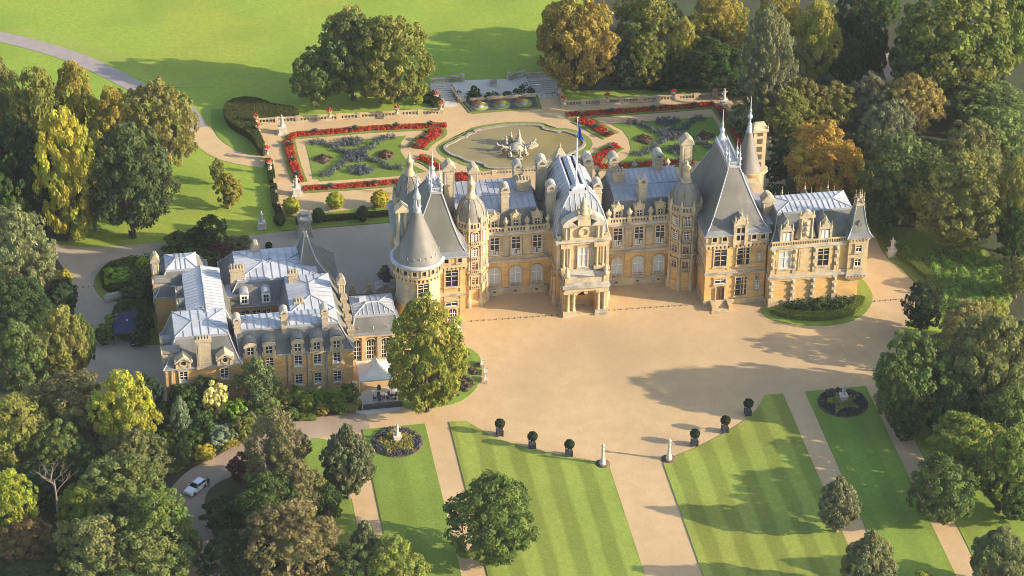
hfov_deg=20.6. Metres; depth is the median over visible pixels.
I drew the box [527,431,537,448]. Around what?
potted tree
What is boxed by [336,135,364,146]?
lavender bed
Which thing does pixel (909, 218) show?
broadleaf tree
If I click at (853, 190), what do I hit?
broadleaf tree
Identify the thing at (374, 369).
marquee
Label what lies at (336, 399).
shrub
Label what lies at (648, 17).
broadleaf tree
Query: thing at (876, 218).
broadleaf tree
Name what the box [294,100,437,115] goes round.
slope lawn
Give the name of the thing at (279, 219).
topiary
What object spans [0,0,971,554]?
ground
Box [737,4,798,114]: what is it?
broadleaf tree
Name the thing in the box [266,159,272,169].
flower urn
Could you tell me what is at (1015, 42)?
broadleaf tree
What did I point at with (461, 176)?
flower bed
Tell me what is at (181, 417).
conifer
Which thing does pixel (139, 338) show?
shrub
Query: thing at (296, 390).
shrub
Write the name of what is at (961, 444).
broadleaf tree
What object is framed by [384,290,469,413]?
broadleaf tree
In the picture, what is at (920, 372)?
broadleaf tree
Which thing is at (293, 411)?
shrub
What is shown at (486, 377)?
bench
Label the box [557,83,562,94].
flower urn
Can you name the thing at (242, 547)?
conifer
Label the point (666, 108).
flower bed
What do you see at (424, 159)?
flower bed
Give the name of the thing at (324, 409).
shrub
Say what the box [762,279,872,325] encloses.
wing lawn
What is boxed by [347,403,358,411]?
shrub
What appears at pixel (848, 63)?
broadleaf tree
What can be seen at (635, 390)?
forecourt gravel
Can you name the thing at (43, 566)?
broadleaf tree
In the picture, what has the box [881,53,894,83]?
woodland path
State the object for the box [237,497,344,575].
broadleaf tree
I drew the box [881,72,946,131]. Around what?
broadleaf tree
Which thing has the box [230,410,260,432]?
shrub
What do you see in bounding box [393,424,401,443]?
statue
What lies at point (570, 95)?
slope lawn
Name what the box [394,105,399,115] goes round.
flower urn
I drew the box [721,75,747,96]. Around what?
shrub
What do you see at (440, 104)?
flower urn
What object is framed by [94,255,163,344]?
island lawn
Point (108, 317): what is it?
shrub
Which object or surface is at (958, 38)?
broadleaf tree
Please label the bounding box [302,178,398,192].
flower bed
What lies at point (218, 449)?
shrub
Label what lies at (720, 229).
manor house
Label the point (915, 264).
hedge
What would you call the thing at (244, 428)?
shrub
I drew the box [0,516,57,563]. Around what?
broadleaf tree
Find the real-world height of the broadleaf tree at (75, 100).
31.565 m
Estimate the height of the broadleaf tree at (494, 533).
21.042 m
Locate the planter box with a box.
[363,401,401,409]
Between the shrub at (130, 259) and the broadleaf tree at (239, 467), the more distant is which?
the shrub at (130, 259)
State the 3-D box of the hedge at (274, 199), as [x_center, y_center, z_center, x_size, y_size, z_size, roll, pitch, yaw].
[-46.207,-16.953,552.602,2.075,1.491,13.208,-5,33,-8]
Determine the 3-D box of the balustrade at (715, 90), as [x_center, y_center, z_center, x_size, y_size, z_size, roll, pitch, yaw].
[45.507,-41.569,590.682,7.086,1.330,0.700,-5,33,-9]
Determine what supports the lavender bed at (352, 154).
on the parterre lawn at (378, 171)
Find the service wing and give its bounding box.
[149,231,354,401]
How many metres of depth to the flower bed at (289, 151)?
566.41 m
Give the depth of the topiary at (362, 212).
545.87 m
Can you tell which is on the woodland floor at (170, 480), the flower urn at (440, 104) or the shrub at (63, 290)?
the shrub at (63, 290)
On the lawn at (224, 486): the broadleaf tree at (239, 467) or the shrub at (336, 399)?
the broadleaf tree at (239, 467)
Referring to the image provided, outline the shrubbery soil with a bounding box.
[85,392,352,478]
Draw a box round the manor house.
[346,96,872,337]
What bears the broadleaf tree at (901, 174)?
on the grove floor at (935, 132)
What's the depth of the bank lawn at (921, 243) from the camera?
539.14 m
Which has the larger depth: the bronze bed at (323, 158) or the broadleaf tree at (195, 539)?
the bronze bed at (323, 158)
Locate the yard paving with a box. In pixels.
[356,387,399,414]
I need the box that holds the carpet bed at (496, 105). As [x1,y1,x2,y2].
[461,95,541,113]
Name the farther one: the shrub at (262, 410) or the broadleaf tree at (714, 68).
the broadleaf tree at (714, 68)
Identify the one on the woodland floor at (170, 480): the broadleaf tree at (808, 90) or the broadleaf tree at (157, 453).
the broadleaf tree at (157, 453)
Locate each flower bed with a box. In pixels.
[281,139,307,182]
[283,122,446,140]
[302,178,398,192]
[407,127,446,150]
[415,153,442,171]
[454,171,467,181]
[565,101,713,118]
[571,116,618,139]
[591,142,624,164]
[599,159,694,170]
[712,105,743,149]
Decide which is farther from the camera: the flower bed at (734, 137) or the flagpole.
the flower bed at (734, 137)
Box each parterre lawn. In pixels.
[306,136,425,181]
[611,117,719,161]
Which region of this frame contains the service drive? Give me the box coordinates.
[168,412,369,575]
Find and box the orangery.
[347,293,398,362]
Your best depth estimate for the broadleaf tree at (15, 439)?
470.19 m
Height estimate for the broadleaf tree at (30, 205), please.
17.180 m
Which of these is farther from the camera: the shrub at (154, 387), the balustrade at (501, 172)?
the balustrade at (501, 172)
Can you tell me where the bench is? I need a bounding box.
[484,374,488,383]
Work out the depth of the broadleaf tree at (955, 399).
483.10 m
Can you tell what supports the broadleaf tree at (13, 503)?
on the woodland floor at (170, 480)
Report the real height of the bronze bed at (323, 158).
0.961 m
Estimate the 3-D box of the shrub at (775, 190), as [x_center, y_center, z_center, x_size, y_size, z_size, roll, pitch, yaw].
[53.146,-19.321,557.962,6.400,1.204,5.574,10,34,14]
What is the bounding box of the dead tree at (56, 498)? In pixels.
[37,458,78,538]
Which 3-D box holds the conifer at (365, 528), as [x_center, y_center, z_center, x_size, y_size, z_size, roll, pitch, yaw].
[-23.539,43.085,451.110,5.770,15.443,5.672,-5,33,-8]
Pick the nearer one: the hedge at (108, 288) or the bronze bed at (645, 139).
the hedge at (108, 288)
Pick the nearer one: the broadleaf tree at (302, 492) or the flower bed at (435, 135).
the broadleaf tree at (302, 492)
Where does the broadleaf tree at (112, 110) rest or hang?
on the ground at (248, 48)
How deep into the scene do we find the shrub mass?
522.57 m
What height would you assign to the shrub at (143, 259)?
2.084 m
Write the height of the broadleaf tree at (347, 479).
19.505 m
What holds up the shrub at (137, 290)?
on the island lawn at (154, 334)
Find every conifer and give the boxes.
[169,395,192,433]
[194,529,247,575]
[198,492,250,535]
[228,526,279,575]
[230,356,282,410]
[315,482,342,517]
[349,520,380,571]
[817,475,861,532]
[839,528,898,575]
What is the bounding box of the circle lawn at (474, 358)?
[398,347,481,408]
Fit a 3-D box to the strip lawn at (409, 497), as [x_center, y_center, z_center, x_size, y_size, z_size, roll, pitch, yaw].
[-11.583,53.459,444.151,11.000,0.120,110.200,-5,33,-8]
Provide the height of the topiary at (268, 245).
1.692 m
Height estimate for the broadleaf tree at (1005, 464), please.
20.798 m
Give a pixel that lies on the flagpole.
(579, 135)
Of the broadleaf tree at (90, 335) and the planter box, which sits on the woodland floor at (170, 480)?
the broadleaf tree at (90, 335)
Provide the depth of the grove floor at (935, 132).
595.24 m
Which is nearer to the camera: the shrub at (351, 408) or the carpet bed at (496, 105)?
the shrub at (351, 408)
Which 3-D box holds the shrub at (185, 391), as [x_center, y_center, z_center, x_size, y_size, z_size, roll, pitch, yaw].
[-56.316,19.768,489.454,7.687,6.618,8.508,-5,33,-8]
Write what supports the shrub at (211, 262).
on the terrace gravel at (361, 253)
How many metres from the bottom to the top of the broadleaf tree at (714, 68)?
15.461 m
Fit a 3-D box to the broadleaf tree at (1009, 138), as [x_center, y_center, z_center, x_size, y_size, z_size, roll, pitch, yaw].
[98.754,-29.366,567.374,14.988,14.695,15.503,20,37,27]
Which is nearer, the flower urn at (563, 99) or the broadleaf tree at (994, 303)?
the broadleaf tree at (994, 303)
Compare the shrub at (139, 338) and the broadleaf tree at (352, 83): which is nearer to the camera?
the shrub at (139, 338)
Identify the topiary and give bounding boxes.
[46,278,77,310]
[265,242,271,248]
[273,213,285,225]
[281,196,300,214]
[311,207,324,222]
[325,191,344,209]
[356,205,368,221]
[370,189,389,207]
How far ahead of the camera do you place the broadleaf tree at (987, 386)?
485.65 m
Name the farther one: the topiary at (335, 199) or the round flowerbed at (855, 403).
the topiary at (335, 199)
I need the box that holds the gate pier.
[296,211,313,238]
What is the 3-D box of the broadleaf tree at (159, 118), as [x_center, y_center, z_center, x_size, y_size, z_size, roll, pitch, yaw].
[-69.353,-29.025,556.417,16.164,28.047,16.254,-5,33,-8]
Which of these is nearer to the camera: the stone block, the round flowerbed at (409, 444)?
the round flowerbed at (409, 444)
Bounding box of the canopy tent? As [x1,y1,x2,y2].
[112,311,141,345]
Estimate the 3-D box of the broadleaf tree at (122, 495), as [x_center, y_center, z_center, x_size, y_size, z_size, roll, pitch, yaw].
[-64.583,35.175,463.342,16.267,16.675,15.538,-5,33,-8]
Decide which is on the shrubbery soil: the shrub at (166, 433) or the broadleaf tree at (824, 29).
the shrub at (166, 433)
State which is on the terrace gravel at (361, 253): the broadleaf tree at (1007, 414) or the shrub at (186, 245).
the shrub at (186, 245)
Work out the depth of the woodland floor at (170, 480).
478.95 m
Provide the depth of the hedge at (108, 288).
525.44 m
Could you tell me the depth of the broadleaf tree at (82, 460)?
469.94 m
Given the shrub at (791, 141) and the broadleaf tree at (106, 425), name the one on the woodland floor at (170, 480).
the broadleaf tree at (106, 425)
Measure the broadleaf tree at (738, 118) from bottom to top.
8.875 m
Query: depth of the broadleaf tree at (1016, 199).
530.63 m
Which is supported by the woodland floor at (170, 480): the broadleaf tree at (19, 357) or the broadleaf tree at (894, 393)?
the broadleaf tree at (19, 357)
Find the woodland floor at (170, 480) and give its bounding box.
[0,212,177,575]
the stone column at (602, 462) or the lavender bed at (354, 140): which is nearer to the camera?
the stone column at (602, 462)
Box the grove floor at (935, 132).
[579,0,1023,458]
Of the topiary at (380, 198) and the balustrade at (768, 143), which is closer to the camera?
the topiary at (380, 198)
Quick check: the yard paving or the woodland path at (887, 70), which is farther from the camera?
the woodland path at (887, 70)
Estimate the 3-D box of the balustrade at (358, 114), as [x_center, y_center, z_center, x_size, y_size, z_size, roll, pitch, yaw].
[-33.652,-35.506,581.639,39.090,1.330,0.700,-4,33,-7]
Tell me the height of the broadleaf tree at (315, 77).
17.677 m
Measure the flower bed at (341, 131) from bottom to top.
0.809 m
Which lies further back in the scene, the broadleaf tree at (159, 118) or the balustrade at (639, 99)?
the balustrade at (639, 99)
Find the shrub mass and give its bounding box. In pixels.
[778,294,855,310]
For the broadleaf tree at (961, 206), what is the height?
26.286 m
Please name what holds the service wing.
on the terrace gravel at (361, 253)
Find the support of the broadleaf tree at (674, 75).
on the grove floor at (935, 132)
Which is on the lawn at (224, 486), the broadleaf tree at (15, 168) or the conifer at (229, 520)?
the conifer at (229, 520)
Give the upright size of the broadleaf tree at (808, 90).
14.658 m
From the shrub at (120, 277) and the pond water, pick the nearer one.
the shrub at (120, 277)
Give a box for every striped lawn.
[449,421,644,575]
[663,393,855,575]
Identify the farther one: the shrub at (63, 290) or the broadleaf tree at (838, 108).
the broadleaf tree at (838, 108)
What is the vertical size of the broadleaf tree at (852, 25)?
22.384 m
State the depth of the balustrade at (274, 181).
555.20 m
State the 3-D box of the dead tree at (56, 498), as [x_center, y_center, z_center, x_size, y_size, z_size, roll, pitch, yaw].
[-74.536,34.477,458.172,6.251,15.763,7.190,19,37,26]
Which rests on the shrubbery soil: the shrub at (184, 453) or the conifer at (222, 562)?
the shrub at (184, 453)
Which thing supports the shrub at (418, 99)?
on the slope lawn at (304, 107)
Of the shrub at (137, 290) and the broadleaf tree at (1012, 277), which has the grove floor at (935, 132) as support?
the broadleaf tree at (1012, 277)
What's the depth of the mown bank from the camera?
575.29 m
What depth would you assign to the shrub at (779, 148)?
567.83 m
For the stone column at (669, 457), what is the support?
on the forecourt gravel at (635, 390)
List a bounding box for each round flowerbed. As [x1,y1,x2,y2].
[371,426,422,457]
[817,386,867,417]
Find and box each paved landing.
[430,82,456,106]
[527,76,557,97]
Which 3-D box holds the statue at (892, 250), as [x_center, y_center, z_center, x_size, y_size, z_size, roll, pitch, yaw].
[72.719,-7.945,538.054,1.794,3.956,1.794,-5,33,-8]
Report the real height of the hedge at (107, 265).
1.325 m
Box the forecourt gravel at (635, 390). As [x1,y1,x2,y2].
[294,226,973,575]
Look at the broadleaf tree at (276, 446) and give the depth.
465.25 m
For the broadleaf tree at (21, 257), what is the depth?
513.14 m
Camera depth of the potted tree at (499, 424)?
486.68 m
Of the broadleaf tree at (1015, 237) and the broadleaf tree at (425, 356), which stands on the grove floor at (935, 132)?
the broadleaf tree at (1015, 237)
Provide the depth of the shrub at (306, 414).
491.62 m
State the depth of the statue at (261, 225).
544.26 m
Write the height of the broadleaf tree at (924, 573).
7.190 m
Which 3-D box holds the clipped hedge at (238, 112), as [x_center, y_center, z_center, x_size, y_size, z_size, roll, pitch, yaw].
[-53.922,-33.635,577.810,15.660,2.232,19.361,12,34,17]
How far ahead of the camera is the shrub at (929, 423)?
485.74 m
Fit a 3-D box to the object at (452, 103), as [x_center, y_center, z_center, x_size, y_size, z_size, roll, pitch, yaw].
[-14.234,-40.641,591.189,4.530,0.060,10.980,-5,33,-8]
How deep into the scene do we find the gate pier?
541.09 m
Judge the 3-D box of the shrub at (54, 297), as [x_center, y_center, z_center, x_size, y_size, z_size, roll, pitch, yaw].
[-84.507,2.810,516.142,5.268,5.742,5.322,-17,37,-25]
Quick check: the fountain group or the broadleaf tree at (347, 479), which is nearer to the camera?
the broadleaf tree at (347, 479)
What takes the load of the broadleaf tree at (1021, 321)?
on the grove floor at (935, 132)
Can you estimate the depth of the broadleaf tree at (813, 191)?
555.48 m
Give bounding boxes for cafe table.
[373,384,384,400]
[386,388,397,400]
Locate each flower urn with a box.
[252,113,258,121]
[255,123,261,132]
[264,145,269,156]
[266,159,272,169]
[326,108,332,118]
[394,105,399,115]
[437,100,443,111]
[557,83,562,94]
[561,96,566,106]
[604,92,609,103]
[670,89,676,99]
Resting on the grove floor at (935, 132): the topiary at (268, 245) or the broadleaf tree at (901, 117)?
the broadleaf tree at (901, 117)
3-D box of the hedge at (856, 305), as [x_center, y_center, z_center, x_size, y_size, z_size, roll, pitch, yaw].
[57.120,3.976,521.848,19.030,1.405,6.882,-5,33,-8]
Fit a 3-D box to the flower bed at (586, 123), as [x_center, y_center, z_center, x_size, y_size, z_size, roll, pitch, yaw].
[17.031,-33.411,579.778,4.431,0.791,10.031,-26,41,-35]
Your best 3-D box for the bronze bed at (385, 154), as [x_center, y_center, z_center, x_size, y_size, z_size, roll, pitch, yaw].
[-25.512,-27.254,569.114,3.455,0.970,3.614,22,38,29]
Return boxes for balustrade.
[258,107,442,124]
[273,178,279,204]
[478,167,535,176]
[561,92,717,106]
[712,87,743,94]
[743,96,774,153]
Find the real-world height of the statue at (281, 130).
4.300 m
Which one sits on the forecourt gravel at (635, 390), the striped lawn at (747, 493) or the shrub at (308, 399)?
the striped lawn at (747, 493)
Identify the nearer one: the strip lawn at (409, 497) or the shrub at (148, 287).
the strip lawn at (409, 497)
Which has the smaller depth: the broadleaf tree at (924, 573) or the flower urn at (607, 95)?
the broadleaf tree at (924, 573)
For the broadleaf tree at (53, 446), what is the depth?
470.10 m
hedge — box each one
[99,257,131,282]
[102,281,129,291]
[223,96,299,155]
[265,157,276,184]
[270,183,283,214]
[296,210,388,224]
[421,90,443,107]
[770,294,865,320]
[870,228,943,293]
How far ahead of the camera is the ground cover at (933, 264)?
532.01 m
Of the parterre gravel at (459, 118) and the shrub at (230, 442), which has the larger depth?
the parterre gravel at (459, 118)
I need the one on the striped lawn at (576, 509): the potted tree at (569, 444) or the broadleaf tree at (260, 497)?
the potted tree at (569, 444)
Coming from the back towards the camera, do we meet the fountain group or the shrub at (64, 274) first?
the fountain group
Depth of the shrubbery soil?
488.82 m
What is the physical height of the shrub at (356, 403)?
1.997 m
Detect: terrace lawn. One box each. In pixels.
[280,216,389,230]
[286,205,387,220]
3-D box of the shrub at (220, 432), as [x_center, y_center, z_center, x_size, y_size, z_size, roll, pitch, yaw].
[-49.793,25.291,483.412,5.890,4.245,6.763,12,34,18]
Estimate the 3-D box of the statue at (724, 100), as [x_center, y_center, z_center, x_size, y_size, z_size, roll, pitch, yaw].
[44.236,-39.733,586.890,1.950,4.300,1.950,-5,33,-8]
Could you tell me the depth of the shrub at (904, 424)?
484.66 m
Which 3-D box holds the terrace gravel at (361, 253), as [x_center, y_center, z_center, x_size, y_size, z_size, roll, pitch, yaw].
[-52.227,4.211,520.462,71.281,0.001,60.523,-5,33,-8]
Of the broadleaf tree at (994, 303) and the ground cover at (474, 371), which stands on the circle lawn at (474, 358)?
the ground cover at (474, 371)
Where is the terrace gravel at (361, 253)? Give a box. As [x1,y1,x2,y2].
[49,223,391,408]
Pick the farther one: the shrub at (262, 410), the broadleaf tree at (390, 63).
the broadleaf tree at (390, 63)
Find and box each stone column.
[595,444,609,467]
[661,439,675,462]
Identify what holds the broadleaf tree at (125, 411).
on the woodland floor at (170, 480)
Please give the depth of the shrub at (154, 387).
488.56 m
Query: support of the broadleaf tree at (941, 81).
on the grove floor at (935, 132)
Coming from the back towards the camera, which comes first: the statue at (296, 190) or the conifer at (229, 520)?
the statue at (296, 190)
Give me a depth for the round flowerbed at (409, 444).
484.98 m
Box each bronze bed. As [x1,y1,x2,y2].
[313,153,332,164]
[376,149,395,159]
[634,134,653,144]
[696,130,714,140]
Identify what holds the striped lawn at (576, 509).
on the forecourt gravel at (635, 390)
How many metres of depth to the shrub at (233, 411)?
486.71 m
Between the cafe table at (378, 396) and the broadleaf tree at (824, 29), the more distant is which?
the broadleaf tree at (824, 29)
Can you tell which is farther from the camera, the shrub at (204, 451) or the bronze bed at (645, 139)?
the bronze bed at (645, 139)
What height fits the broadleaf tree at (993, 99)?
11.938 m
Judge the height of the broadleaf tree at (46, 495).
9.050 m
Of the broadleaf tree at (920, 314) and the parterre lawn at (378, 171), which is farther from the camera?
the parterre lawn at (378, 171)
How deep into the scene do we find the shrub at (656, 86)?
592.55 m
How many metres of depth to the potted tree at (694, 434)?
484.71 m
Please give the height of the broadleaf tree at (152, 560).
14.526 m
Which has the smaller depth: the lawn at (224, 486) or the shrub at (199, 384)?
the lawn at (224, 486)
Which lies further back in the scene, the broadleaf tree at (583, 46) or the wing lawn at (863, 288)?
the broadleaf tree at (583, 46)
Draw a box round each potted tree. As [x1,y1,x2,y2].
[495,418,504,436]
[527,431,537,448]
[564,439,574,456]
[690,428,699,446]
[720,415,730,433]
[743,398,753,416]
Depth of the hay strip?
602.84 m
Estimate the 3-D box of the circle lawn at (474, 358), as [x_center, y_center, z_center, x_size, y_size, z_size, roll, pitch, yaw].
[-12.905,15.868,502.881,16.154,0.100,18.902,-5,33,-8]
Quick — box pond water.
[447,126,581,166]
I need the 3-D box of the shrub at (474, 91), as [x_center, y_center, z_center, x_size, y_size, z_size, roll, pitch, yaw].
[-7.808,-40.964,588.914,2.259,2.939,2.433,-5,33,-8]
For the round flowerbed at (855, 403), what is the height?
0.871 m
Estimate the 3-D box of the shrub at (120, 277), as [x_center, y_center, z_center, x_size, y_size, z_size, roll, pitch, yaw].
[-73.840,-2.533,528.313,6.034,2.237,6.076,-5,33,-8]
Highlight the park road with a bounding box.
[0,32,207,128]
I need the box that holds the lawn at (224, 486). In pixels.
[205,451,305,574]
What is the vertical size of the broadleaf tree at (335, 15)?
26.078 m
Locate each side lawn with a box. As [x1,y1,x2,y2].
[299,438,356,575]
[906,403,1023,567]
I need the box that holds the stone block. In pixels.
[103,291,121,303]
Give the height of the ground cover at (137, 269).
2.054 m
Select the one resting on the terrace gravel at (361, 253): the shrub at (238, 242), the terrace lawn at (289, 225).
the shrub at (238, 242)
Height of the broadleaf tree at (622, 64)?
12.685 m
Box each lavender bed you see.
[308,132,405,177]
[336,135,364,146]
[347,163,374,175]
[625,114,711,155]
[656,115,680,125]
[666,142,694,153]
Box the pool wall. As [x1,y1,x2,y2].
[443,124,585,169]
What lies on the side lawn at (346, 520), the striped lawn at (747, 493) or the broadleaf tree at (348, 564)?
the broadleaf tree at (348, 564)
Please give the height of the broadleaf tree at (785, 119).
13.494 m
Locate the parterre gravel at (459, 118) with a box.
[260,83,785,215]
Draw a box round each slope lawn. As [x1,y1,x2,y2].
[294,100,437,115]
[561,86,728,104]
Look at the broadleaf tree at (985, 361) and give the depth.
483.23 m
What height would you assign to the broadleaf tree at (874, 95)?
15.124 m
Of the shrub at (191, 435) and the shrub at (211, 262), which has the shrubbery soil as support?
the shrub at (191, 435)
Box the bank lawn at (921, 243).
[876,227,1012,320]
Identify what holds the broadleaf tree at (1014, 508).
on the side lawn at (985, 518)
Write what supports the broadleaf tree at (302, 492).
on the lawn at (224, 486)
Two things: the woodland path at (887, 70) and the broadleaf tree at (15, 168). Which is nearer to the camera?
the broadleaf tree at (15, 168)
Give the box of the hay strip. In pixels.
[0,25,211,87]
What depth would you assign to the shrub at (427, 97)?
587.09 m
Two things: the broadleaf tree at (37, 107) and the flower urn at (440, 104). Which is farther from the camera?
the flower urn at (440, 104)
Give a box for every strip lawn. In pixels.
[362,423,461,575]
[805,386,955,575]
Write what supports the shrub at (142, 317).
on the island lawn at (154, 334)
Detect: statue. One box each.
[257,211,266,230]
[277,114,286,135]
[291,175,301,196]
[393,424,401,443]
[718,88,728,107]
[838,384,848,402]
[886,237,896,257]
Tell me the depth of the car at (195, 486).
473.03 m
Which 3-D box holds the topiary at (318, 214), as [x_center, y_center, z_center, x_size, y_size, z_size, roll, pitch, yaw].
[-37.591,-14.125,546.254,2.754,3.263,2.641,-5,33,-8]
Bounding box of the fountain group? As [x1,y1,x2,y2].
[494,127,537,159]
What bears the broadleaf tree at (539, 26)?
on the ground at (248, 48)
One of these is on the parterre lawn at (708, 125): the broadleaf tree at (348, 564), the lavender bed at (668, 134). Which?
the lavender bed at (668, 134)
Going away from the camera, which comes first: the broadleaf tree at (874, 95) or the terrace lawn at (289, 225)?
the terrace lawn at (289, 225)
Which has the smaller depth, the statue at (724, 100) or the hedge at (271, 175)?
the hedge at (271, 175)
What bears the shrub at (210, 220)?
on the terrace gravel at (361, 253)
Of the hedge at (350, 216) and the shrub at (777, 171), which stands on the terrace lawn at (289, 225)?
the hedge at (350, 216)
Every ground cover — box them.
[113,253,150,276]
[454,82,534,101]
[454,363,479,395]
[891,236,938,295]
[922,246,1011,324]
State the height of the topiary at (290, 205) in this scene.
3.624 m
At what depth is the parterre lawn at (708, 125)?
577.26 m
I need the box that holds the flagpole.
[575,117,584,184]
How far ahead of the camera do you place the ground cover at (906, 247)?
540.59 m
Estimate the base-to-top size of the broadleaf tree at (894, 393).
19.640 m
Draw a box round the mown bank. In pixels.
[211,109,258,154]
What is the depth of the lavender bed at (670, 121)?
581.43 m
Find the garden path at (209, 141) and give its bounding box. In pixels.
[191,126,265,167]
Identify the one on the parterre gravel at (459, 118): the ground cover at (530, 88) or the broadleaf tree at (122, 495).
the ground cover at (530, 88)
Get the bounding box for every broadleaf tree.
[0,56,20,159]
[0,113,51,215]
[0,172,30,244]
[0,202,57,297]
[0,276,53,338]
[0,318,54,392]
[0,391,50,472]
[0,467,39,536]
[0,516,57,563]
[0,546,71,575]
[7,63,63,164]
[9,367,108,453]
[9,458,74,513]
[14,178,60,236]
[25,416,86,473]
[29,105,100,242]
[30,304,91,382]
[50,437,104,487]
[51,58,98,154]
[52,513,135,575]
[55,480,111,534]
[67,312,95,373]
[73,453,165,533]
[75,132,113,232]
[81,120,181,239]
[85,368,162,453]
[88,85,142,164]
[93,395,115,442]
[99,426,175,489]
[108,523,196,575]
[123,76,199,176]
[125,487,193,553]
[166,517,203,565]
[209,158,223,181]
[212,172,242,208]
[225,451,254,482]
[233,468,296,536]
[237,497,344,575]
[242,405,312,484]
[267,458,325,522]
[289,44,340,106]
[313,8,384,100]
[318,422,376,499]
[320,4,367,81]
[324,541,379,575]
[352,14,435,104]
[354,533,432,575]
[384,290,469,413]
[442,469,541,566]
[535,0,620,90]
[536,12,560,58]
[598,39,648,88]
[612,0,683,51]
[624,31,670,86]
[655,53,702,88]
[668,16,700,67]
[684,0,749,53]
[684,36,742,91]
[724,103,755,134]
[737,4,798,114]
[755,0,799,47]
[761,86,813,138]
[782,119,864,192]
[784,74,830,131]
[792,182,853,205]
[794,0,843,84]
[811,80,861,127]
[828,37,873,88]
[832,0,877,48]
[838,160,873,197]
[846,70,894,127]
[855,131,941,224]
[856,98,916,173]
[861,20,889,75]
[864,187,898,233]
[867,0,901,29]
[870,328,954,420]
[873,348,914,427]
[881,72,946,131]
[888,32,924,80]
[890,40,961,104]
[892,179,944,227]
[894,0,1015,99]
[900,280,944,331]
[905,451,980,524]
[909,147,1012,249]
[914,570,932,575]
[923,374,982,430]
[924,409,1006,476]
[936,117,1002,189]
[938,298,991,359]
[947,78,1023,126]
[949,311,1023,417]
[963,376,1010,418]
[967,296,1009,342]
[968,105,1023,165]
[969,525,1023,575]
[972,427,1023,511]
[976,0,1023,80]
[979,379,1023,442]
[989,477,1023,520]
[990,152,1023,250]
[995,207,1023,266]
[997,255,1023,297]
[998,318,1023,382]
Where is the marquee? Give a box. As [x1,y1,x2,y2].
[355,355,392,392]
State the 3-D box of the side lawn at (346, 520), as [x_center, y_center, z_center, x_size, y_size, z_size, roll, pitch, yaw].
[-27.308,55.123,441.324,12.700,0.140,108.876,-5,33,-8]
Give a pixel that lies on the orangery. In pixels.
(373, 316)
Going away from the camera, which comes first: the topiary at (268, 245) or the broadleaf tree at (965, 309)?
the broadleaf tree at (965, 309)
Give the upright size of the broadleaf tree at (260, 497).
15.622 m
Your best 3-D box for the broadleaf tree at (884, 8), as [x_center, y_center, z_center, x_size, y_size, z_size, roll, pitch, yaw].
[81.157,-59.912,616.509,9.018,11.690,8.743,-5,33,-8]
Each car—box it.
[128,333,137,346]
[183,476,206,495]
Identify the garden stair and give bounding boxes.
[430,70,557,102]
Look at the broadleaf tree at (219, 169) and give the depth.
556.72 m
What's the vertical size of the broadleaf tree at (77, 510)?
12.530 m
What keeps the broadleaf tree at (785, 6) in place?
on the grove floor at (935, 132)
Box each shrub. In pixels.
[37,288,64,314]
[54,267,73,283]
[94,323,113,343]
[102,266,133,284]
[104,313,119,328]
[112,298,144,312]
[118,282,152,305]
[124,256,137,264]
[127,373,164,409]
[128,270,150,286]
[130,326,150,346]
[135,256,149,268]
[135,308,154,333]
[143,275,154,305]
[148,401,174,425]
[151,445,173,466]
[157,429,175,441]
[158,422,206,448]
[159,230,205,254]
[163,460,184,472]
[166,440,179,462]
[168,383,208,416]
[174,437,193,464]
[183,229,217,247]
[187,409,224,440]
[188,214,228,247]
[191,375,218,408]
[195,443,215,460]
[200,250,221,266]
[202,380,228,415]
[205,422,238,446]
[206,243,232,260]
[209,440,225,452]
[220,433,241,449]
[222,398,247,422]
[226,235,251,248]
[229,416,254,443]
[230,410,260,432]
[248,394,280,420]
[269,386,294,409]
[285,405,298,418]
[286,385,308,405]
[296,407,318,420]
[297,394,314,409]
[311,388,328,405]
[314,403,329,415]
[326,392,347,411]
[334,401,348,414]
[340,382,360,401]
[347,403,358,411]
[353,398,362,406]
[377,265,389,278]
[410,94,422,104]
[470,85,479,96]
[649,79,676,91]
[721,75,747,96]
[746,110,771,132]
[765,153,787,181]
[765,183,795,195]
[767,135,796,156]
[783,134,810,154]
[814,79,840,96]
[849,132,872,160]
[890,409,921,441]
[925,407,967,434]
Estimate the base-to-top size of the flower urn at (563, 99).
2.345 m
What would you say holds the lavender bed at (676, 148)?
on the parterre lawn at (708, 125)
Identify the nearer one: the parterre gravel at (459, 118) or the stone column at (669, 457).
the stone column at (669, 457)
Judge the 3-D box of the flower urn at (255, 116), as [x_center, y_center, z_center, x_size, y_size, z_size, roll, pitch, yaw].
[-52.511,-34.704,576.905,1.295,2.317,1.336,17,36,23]
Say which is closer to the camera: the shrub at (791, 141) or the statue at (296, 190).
the statue at (296, 190)
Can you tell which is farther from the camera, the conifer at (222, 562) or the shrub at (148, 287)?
the shrub at (148, 287)
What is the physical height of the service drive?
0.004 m
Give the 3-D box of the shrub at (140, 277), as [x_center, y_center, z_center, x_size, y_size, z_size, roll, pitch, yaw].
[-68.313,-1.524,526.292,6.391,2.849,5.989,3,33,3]
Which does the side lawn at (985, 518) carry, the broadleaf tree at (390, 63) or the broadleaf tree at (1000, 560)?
the broadleaf tree at (1000, 560)

